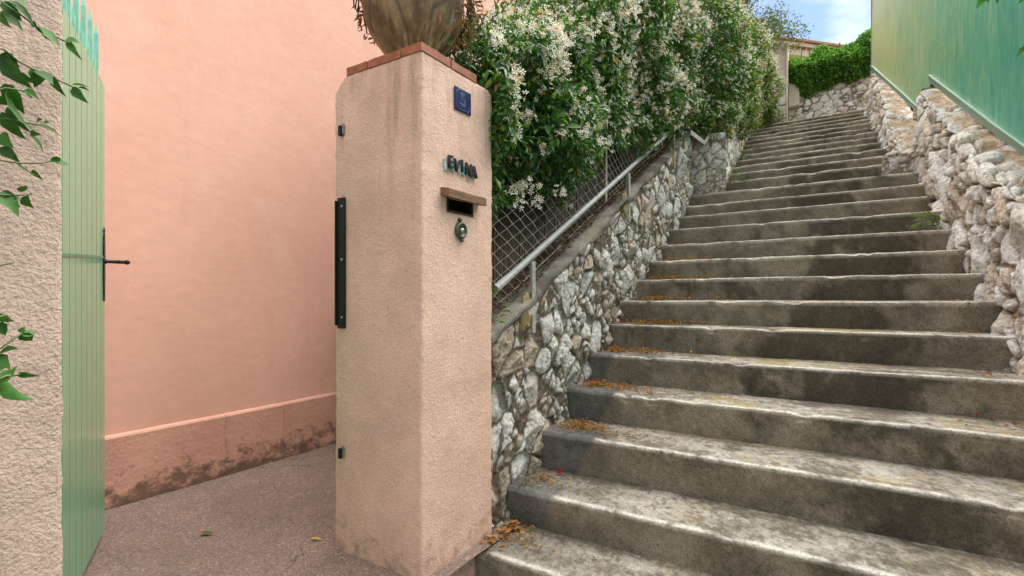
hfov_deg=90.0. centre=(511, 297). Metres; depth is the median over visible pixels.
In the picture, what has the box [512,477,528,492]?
weed
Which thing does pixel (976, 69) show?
green fence panel
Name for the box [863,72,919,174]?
rubble wall
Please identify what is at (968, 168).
rubble wall
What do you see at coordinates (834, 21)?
sky
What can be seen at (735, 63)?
jasmine hedge
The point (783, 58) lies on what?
stone gate pier
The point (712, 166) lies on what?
rubble wall
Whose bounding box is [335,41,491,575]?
gate pillar
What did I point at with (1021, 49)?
overhanging twig
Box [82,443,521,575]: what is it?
driveway
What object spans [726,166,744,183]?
weed
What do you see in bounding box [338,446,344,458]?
metal bracket
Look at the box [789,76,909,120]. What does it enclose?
stone garden wall
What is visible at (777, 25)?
olive tree
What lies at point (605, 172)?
chain link fence
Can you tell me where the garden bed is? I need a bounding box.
[492,129,689,281]
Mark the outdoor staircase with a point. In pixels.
(824, 423)
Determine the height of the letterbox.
0.101 m
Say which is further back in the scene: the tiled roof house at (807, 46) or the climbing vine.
the tiled roof house at (807, 46)
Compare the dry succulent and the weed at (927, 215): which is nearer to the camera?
the dry succulent
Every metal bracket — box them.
[338,124,344,136]
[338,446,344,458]
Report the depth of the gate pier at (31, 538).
1.03 m
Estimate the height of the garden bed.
4.300 m
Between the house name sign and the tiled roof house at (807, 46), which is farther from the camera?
the tiled roof house at (807, 46)
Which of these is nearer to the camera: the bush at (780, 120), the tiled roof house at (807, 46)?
the bush at (780, 120)
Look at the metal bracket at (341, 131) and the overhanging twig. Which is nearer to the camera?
the overhanging twig
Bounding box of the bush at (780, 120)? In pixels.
[763,108,787,125]
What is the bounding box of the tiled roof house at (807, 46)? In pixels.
[638,29,843,127]
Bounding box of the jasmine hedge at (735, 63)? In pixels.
[445,0,786,244]
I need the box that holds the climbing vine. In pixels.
[0,0,88,399]
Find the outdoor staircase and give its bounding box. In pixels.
[476,109,1023,575]
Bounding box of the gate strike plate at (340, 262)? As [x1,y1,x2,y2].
[335,197,345,328]
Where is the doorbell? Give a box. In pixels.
[455,218,466,241]
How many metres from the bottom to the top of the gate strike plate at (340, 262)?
0.568 m
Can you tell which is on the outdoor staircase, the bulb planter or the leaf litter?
the leaf litter
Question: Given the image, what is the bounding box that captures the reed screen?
[491,46,677,294]
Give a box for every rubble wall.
[491,131,693,529]
[691,118,750,194]
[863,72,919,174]
[911,87,1023,378]
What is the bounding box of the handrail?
[492,115,689,332]
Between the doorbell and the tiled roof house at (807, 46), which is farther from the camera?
the tiled roof house at (807, 46)
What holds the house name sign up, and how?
attached to the gate pillar
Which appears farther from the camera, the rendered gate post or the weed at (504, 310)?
the rendered gate post
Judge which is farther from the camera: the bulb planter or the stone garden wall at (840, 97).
the stone garden wall at (840, 97)
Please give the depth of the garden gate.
1.99 m
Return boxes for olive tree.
[639,0,813,123]
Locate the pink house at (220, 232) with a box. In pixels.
[72,0,615,509]
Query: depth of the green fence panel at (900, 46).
6.32 m
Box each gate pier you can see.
[0,0,63,575]
[767,42,788,124]
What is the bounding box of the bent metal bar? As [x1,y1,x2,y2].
[690,130,709,144]
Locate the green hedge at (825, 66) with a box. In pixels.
[788,27,870,98]
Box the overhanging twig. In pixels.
[976,0,1023,57]
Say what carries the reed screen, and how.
on the rubble wall at (602, 263)
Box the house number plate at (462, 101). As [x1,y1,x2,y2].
[454,85,470,115]
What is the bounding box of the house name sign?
[443,155,477,178]
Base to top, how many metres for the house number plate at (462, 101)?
0.097 m
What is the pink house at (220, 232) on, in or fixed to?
on the ground
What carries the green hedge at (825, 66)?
on the stone garden wall at (840, 97)
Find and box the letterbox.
[441,187,486,216]
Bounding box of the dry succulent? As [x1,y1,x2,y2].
[351,0,487,58]
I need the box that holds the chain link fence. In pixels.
[492,30,692,308]
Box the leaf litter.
[121,131,1023,572]
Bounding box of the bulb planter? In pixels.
[361,0,464,55]
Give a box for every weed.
[491,296,518,322]
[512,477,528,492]
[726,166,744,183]
[909,210,940,229]
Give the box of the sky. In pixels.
[645,0,870,80]
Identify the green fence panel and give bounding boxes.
[870,0,931,108]
[928,0,1023,155]
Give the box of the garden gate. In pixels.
[60,0,129,575]
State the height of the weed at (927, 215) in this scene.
0.240 m
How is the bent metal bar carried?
attached to the rubble wall at (712, 166)
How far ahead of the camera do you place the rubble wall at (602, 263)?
3.15 m
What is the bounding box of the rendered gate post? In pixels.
[789,83,799,108]
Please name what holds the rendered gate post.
attached to the stone garden wall at (840, 97)

